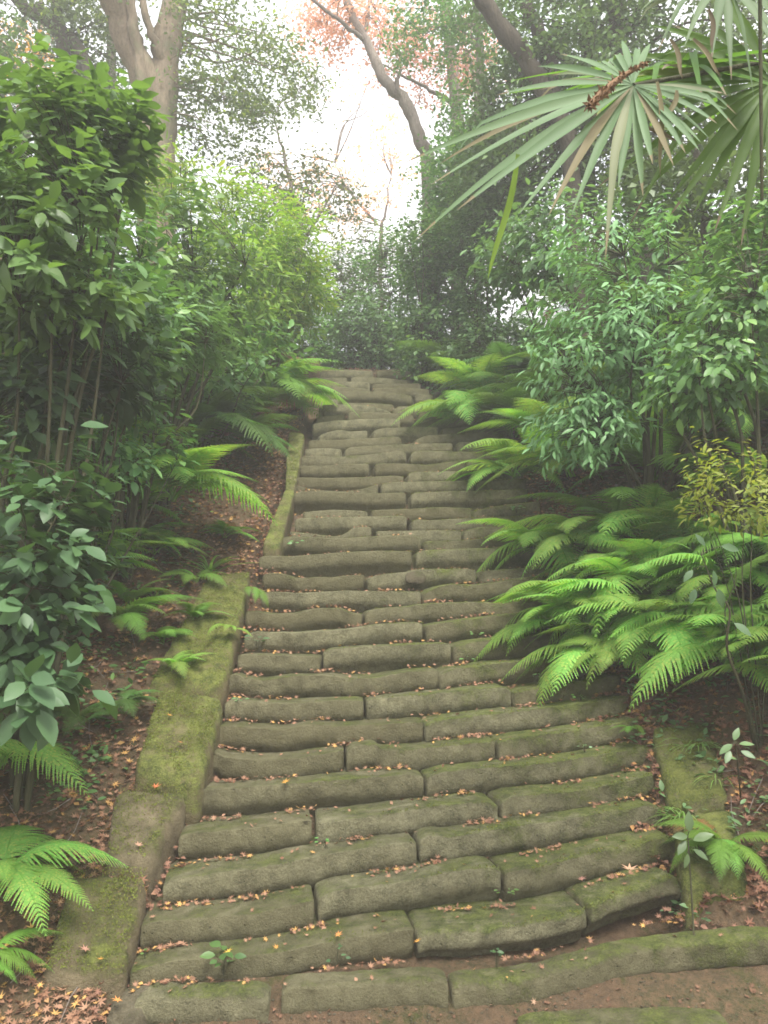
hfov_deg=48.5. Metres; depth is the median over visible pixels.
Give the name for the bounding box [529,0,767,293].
evergreen tree
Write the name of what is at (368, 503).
stone step
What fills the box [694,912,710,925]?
seedling
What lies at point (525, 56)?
leaning tree
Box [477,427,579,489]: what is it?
fern
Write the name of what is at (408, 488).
stone step
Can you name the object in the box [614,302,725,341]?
fern
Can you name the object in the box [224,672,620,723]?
stone step
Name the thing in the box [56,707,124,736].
fern
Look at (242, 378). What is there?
broadleaf shrub
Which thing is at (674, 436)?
fern
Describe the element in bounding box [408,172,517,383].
bush
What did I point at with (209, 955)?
seedling
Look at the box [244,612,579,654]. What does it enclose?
stone step
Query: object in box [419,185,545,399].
bush
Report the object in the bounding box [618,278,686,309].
fern
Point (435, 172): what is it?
evergreen tree
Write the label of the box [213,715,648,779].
stone step
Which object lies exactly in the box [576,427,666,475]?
fern
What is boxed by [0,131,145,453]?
broadleaf shrub
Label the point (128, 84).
evergreen tree
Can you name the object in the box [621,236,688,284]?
fern
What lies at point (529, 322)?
fern
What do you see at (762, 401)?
fern
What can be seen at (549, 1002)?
leaf litter
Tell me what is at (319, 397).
fern
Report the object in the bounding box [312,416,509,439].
stone step
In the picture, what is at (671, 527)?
fern
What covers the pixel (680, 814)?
fern
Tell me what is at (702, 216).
evergreen tree
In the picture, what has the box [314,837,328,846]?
seedling
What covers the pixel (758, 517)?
yellowing shrub
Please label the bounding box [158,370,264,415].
fern
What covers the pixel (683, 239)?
fern
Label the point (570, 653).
fern
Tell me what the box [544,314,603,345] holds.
fern
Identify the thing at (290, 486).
kerb stone
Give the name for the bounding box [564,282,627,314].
fern
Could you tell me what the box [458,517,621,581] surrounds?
fern
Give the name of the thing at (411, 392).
stone step
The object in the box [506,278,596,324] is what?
fern
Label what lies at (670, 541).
fern
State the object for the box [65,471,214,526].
fern
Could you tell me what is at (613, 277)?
fern
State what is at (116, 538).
fern
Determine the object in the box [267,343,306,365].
fern
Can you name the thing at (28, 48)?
maple tree
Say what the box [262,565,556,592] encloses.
stone step
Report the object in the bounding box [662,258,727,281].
fern
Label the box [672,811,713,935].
sapling
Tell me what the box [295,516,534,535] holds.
stone step
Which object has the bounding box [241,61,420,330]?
maple tree
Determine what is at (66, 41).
broadleaf tree
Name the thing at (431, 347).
fern
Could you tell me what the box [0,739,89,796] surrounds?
fern
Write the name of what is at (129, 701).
fern
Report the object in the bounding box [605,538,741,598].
fern
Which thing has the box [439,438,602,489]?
fern
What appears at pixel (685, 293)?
fern
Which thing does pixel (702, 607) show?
fern
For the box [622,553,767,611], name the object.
fern
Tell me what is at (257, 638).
seedling
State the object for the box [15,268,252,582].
broadleaf shrub
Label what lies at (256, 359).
fern
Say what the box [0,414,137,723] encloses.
broadleaf shrub
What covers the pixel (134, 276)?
broadleaf shrub
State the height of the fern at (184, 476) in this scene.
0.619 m
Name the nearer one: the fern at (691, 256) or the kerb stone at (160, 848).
the kerb stone at (160, 848)
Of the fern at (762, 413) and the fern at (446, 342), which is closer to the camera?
the fern at (762, 413)
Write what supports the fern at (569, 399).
on the ground at (722, 1001)
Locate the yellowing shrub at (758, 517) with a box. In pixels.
[672,426,767,751]
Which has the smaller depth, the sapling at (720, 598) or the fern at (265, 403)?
the sapling at (720, 598)
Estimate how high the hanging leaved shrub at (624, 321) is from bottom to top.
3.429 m
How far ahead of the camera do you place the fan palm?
3.33 m
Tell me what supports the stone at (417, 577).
on the stone step at (360, 602)
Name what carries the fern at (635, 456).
on the ground at (722, 1001)
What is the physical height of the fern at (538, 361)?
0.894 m
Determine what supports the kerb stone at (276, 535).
on the ground at (722, 1001)
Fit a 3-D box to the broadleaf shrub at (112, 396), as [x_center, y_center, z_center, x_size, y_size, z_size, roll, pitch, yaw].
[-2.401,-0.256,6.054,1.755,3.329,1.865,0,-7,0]
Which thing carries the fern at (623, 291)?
on the ground at (722, 1001)
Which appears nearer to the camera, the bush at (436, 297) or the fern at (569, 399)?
the fern at (569, 399)
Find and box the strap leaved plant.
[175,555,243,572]
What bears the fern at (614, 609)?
on the ground at (722, 1001)
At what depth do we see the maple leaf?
5.00 m
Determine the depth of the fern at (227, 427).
10.64 m
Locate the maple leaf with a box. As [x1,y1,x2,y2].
[623,863,636,869]
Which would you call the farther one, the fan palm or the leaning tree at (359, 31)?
the leaning tree at (359, 31)
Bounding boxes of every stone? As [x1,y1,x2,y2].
[41,1001,98,1017]
[42,876,145,1006]
[105,791,184,895]
[106,985,148,1023]
[135,693,222,824]
[149,573,249,721]
[263,490,293,555]
[285,432,303,493]
[405,571,425,583]
[652,724,726,821]
[673,811,747,927]
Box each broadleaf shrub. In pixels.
[0,32,180,814]
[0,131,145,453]
[0,254,183,687]
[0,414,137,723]
[0,643,117,751]
[3,188,210,629]
[7,400,199,644]
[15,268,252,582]
[63,168,270,508]
[108,130,250,327]
[145,315,314,468]
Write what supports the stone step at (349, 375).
on the ground at (722, 1001)
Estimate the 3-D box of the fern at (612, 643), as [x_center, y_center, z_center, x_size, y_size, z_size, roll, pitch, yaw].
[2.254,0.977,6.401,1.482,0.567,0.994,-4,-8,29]
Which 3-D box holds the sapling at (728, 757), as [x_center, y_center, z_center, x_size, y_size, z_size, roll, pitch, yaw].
[2.079,1.502,5.021,0.183,0.539,0.968,-3,-8,21]
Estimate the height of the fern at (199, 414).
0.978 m
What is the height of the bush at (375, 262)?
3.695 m
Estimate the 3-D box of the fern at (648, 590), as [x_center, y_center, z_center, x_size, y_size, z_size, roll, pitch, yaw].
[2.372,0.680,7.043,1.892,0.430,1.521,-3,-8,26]
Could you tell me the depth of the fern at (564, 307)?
14.04 m
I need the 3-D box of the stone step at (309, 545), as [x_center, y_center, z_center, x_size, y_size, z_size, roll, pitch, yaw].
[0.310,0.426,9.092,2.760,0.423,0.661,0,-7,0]
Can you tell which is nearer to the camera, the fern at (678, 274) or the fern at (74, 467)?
the fern at (74, 467)
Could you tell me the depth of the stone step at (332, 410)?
12.69 m
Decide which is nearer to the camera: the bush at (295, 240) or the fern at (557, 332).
the fern at (557, 332)
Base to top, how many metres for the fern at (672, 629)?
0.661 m
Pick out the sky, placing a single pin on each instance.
(331, 135)
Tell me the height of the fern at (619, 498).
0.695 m
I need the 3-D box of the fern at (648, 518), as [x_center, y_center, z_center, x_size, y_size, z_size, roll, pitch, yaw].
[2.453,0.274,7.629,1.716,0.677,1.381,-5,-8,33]
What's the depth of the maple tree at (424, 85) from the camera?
18.22 m
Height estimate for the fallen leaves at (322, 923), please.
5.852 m
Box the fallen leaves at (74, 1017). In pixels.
[0,378,309,1023]
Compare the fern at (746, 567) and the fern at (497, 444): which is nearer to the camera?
the fern at (746, 567)
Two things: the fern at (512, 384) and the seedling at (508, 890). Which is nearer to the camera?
the seedling at (508, 890)
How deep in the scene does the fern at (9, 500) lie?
7.71 m
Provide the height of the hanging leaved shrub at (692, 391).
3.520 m
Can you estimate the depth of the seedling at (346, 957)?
4.54 m
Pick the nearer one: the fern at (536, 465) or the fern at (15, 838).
the fern at (15, 838)
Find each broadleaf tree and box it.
[0,0,151,147]
[29,0,341,282]
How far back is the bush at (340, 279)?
17.73 m
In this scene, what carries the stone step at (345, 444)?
on the ground at (722, 1001)
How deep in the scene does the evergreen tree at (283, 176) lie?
17.93 m
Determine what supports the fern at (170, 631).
on the ground at (722, 1001)
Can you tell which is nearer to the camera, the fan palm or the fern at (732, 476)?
the fan palm
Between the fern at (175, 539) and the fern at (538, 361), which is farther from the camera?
the fern at (538, 361)
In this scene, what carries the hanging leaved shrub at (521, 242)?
on the ground at (722, 1001)
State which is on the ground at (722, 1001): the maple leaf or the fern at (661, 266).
the fern at (661, 266)
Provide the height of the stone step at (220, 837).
0.597 m
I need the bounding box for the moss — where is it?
[45,431,726,972]
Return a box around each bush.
[241,199,326,356]
[283,285,348,369]
[290,239,390,369]
[318,277,419,369]
[325,213,399,366]
[344,216,426,369]
[381,198,470,391]
[384,216,496,373]
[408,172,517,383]
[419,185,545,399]
[429,132,539,395]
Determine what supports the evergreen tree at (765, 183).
on the ground at (722, 1001)
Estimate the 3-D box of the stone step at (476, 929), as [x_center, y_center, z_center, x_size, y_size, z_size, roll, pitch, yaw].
[0.169,2.432,4.876,3.093,0.633,0.578,1,-7,-9]
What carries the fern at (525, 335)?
on the ground at (722, 1001)
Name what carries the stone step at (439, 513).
on the ground at (722, 1001)
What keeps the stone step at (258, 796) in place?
on the ground at (722, 1001)
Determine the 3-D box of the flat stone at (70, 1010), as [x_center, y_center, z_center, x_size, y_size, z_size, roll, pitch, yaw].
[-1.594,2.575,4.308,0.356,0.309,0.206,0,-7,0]
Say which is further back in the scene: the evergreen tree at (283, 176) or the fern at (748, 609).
the evergreen tree at (283, 176)
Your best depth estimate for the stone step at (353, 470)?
10.63 m
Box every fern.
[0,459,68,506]
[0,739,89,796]
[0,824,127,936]
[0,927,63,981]
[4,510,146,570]
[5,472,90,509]
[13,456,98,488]
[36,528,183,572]
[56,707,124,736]
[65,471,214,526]
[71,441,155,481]
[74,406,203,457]
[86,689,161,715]
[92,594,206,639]
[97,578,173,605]
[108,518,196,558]
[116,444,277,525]
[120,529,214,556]
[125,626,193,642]
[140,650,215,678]
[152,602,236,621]
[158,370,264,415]
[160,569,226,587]
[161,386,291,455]
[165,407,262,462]
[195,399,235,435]
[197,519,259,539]
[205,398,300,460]
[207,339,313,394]
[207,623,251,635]
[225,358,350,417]
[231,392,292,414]
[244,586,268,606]
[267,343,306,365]
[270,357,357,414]
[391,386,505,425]
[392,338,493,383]
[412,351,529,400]
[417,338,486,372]
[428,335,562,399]
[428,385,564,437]
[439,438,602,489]
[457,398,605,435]
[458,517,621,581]
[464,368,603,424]
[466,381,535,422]
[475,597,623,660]
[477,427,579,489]
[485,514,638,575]
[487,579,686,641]
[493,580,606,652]
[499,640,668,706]
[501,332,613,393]
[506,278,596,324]
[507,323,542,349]
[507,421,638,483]
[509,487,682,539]
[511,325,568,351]
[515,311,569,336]
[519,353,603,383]
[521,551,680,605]
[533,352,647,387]
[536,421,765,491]
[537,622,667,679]
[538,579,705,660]
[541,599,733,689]
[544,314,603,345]
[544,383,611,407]
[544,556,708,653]
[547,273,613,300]
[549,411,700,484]
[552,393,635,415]
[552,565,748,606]
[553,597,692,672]
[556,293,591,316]
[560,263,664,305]
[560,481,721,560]
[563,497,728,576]
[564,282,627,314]
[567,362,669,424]
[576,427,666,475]
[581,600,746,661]
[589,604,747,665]
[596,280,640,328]
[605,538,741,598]
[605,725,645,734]
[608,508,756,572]
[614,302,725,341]
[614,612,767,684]
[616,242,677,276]
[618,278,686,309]
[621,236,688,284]
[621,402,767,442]
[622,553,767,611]
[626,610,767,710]
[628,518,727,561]
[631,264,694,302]
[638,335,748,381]
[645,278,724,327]
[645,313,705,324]
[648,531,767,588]
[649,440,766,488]
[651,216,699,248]
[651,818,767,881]
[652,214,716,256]
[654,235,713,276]
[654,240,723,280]
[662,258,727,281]
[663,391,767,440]
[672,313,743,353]
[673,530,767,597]
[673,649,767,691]
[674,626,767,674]
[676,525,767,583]
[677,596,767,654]
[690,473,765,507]
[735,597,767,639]
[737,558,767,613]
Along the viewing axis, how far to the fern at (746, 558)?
6.68 m
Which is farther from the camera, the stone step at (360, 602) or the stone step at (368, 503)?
the stone step at (368, 503)
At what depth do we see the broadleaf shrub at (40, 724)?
4.20 m
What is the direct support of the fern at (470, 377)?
on the ground at (722, 1001)
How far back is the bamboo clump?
12.77 m
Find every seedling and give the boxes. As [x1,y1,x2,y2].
[199,941,246,976]
[244,635,269,645]
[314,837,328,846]
[326,944,350,963]
[490,948,503,967]
[494,888,518,895]
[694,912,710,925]
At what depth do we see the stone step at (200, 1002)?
4.43 m
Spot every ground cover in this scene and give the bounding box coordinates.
[0,351,291,808]
[517,274,767,915]
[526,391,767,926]
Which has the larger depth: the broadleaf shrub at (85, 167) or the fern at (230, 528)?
the fern at (230, 528)
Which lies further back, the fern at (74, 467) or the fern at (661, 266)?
the fern at (661, 266)
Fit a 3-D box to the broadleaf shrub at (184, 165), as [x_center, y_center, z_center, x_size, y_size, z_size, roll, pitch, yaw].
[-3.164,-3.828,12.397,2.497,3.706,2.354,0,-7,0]
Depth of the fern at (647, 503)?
7.84 m
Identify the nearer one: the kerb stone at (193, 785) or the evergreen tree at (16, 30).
the kerb stone at (193, 785)
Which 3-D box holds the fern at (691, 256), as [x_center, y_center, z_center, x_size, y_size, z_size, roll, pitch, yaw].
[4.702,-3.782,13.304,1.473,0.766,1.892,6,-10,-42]
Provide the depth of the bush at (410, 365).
14.20 m
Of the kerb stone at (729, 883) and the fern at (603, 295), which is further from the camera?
the fern at (603, 295)
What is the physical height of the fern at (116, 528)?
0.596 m
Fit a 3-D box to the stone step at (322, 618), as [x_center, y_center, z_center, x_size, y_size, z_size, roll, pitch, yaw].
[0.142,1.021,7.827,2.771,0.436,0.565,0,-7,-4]
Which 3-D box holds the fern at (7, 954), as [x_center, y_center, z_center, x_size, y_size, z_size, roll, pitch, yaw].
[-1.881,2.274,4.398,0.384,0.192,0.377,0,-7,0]
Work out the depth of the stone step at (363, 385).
13.66 m
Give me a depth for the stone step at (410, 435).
11.80 m
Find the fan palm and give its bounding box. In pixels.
[405,0,767,280]
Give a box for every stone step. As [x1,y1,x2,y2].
[129,864,680,987]
[134,926,767,1023]
[140,827,674,950]
[163,798,661,906]
[178,768,653,862]
[202,741,652,816]
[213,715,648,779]
[219,694,628,751]
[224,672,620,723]
[229,654,608,701]
[237,629,587,676]
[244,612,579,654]
[245,600,546,632]
[259,546,552,582]
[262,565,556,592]
[262,576,559,613]
[283,534,530,556]
[289,522,543,542]
[294,489,527,515]
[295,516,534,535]
[296,479,525,504]
[298,469,520,492]
[300,460,512,481]
[302,451,502,475]
[303,502,539,529]
[305,441,493,463]
[308,431,506,456]
[310,412,435,428]
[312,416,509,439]
[314,391,433,408]
[317,426,506,443]
[318,377,409,391]
[318,399,435,417]
[320,369,414,383]
[322,405,437,424]
[323,382,420,391]
[328,387,428,404]
[516,1006,727,1023]
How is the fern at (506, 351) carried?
on the ground at (722, 1001)
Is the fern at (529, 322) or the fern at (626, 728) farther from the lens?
the fern at (529, 322)
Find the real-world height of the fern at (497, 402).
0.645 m
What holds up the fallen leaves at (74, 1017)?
on the ground at (722, 1001)
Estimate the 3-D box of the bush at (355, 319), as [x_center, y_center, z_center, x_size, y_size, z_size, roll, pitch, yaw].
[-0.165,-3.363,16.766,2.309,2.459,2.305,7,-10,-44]
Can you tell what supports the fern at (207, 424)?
on the ground at (722, 1001)
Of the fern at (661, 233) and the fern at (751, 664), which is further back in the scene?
the fern at (661, 233)
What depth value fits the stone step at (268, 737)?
6.25 m
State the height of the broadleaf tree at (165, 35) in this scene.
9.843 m
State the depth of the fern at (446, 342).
14.27 m
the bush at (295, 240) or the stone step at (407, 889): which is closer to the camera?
the stone step at (407, 889)
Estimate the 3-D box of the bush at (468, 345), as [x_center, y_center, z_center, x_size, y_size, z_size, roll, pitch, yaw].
[1.643,-3.796,13.863,1.909,4.754,2.218,0,-7,0]
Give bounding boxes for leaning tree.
[273,0,437,294]
[435,0,683,353]
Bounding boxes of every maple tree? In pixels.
[0,0,55,156]
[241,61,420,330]
[348,0,510,338]
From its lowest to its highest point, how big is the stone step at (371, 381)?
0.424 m
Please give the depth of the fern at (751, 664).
5.66 m
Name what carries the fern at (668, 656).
on the ground at (722, 1001)
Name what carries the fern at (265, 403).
on the ground at (722, 1001)
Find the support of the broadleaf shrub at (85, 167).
on the ground at (722, 1001)
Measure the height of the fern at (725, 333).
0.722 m
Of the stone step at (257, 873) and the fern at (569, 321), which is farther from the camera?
the fern at (569, 321)
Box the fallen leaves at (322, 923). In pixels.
[130,383,721,991]
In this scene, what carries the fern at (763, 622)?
on the ground at (722, 1001)
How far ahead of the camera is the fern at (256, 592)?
7.62 m
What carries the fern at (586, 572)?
on the ground at (722, 1001)
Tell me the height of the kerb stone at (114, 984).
0.654 m
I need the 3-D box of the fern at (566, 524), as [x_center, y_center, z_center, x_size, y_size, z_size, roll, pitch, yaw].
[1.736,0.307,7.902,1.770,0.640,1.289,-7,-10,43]
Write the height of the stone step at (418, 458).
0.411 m
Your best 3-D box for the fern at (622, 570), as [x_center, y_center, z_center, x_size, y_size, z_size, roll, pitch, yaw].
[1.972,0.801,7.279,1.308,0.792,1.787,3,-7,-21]
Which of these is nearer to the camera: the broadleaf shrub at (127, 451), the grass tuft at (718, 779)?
the grass tuft at (718, 779)
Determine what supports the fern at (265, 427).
on the ground at (722, 1001)
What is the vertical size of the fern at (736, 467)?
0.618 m
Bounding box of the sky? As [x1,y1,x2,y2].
[0,0,767,368]
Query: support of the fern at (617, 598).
on the ground at (722, 1001)
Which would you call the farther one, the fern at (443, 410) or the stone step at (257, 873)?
the fern at (443, 410)
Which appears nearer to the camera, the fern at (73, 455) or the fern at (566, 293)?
the fern at (73, 455)
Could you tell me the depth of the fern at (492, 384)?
12.02 m
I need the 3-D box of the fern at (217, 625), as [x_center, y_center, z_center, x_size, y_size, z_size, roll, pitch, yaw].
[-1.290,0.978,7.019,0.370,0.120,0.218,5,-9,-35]
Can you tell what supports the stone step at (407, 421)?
on the ground at (722, 1001)
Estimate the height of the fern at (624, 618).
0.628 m
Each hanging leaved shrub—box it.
[460,177,662,410]
[511,188,766,540]
[632,178,767,596]
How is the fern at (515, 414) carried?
on the ground at (722, 1001)
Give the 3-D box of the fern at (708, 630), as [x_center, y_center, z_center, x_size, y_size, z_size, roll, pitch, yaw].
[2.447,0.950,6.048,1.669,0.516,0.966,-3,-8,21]
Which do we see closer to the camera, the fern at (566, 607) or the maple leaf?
the maple leaf
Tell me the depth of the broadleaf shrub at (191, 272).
9.01 m
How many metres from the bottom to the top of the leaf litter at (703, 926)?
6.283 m
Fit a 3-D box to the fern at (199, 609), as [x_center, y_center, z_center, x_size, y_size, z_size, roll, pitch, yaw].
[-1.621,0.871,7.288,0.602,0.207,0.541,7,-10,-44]
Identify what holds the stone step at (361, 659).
on the ground at (722, 1001)
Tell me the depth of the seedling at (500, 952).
4.53 m
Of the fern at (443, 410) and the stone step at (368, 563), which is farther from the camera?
the fern at (443, 410)
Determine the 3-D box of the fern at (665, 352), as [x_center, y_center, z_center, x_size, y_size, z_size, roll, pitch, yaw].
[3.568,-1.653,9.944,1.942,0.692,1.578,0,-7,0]
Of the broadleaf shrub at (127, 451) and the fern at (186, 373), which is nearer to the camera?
the broadleaf shrub at (127, 451)
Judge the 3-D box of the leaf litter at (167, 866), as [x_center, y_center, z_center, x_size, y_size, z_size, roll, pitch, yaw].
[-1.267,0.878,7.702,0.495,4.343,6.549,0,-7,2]
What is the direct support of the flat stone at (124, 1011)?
on the ground at (722, 1001)
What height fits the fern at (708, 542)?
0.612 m
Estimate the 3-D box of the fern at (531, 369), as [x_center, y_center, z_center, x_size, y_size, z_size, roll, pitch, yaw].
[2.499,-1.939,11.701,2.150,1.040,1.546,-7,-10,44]
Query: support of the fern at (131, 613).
on the ground at (722, 1001)
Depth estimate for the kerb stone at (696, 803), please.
5.65 m
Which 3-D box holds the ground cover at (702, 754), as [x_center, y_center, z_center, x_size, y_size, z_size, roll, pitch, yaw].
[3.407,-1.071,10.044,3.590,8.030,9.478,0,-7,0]
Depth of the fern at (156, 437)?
8.28 m
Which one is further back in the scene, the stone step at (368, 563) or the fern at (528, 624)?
the stone step at (368, 563)
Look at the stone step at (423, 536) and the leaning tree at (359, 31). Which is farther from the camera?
the leaning tree at (359, 31)
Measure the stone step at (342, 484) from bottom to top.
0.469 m
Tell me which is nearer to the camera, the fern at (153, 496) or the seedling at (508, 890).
the seedling at (508, 890)
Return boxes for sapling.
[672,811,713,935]
[684,534,754,744]
[719,728,755,797]
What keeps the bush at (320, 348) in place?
on the ground at (722, 1001)
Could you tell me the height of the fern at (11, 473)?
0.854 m
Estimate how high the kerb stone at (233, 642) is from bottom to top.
1.263 m
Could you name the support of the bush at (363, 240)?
on the ground at (722, 1001)
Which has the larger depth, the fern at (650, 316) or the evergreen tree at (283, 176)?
the evergreen tree at (283, 176)
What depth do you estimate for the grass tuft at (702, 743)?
5.80 m
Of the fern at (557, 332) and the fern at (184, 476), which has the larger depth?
the fern at (557, 332)
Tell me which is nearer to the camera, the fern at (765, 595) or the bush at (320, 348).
the fern at (765, 595)
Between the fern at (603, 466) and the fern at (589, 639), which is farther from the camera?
the fern at (603, 466)
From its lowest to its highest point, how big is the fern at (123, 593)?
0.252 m
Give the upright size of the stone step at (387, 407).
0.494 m
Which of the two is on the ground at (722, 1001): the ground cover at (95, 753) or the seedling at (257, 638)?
the ground cover at (95, 753)
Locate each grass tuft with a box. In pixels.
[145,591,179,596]
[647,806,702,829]
[650,738,733,753]
[696,774,747,788]
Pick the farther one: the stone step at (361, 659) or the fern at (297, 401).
the fern at (297, 401)
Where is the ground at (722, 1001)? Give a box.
[0,215,767,1023]
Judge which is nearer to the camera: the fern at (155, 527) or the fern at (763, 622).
the fern at (763, 622)
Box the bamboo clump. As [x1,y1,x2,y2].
[165,162,353,368]
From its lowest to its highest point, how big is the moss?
4.299 m
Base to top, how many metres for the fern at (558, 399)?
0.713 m
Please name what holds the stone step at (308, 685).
on the ground at (722, 1001)
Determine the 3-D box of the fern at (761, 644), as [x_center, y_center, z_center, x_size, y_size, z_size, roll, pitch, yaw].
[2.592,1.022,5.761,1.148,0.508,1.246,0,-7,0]
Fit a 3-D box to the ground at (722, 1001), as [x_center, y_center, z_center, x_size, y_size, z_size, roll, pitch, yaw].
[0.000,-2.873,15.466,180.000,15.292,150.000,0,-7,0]
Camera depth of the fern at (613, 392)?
10.01 m
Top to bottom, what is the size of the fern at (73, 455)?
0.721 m
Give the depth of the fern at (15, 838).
4.68 m
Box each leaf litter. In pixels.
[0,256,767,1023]
[81,982,765,1023]
[83,452,285,1020]
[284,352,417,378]
[507,425,752,928]
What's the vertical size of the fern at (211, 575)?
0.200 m
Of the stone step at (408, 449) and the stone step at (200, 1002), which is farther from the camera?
the stone step at (408, 449)
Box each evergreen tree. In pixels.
[0,7,50,187]
[22,34,199,253]
[193,52,381,350]
[367,0,540,342]
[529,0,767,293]
[597,111,767,427]
[730,43,766,240]
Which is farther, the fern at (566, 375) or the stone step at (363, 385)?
the stone step at (363, 385)
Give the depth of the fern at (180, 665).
6.64 m
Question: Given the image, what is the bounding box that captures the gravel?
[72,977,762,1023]
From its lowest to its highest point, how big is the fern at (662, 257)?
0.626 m
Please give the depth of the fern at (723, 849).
4.90 m
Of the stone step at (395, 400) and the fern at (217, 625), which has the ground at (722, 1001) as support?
the stone step at (395, 400)
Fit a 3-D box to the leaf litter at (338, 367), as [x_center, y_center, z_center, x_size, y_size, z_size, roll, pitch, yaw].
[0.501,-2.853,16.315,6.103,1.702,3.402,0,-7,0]
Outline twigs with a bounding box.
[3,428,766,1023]

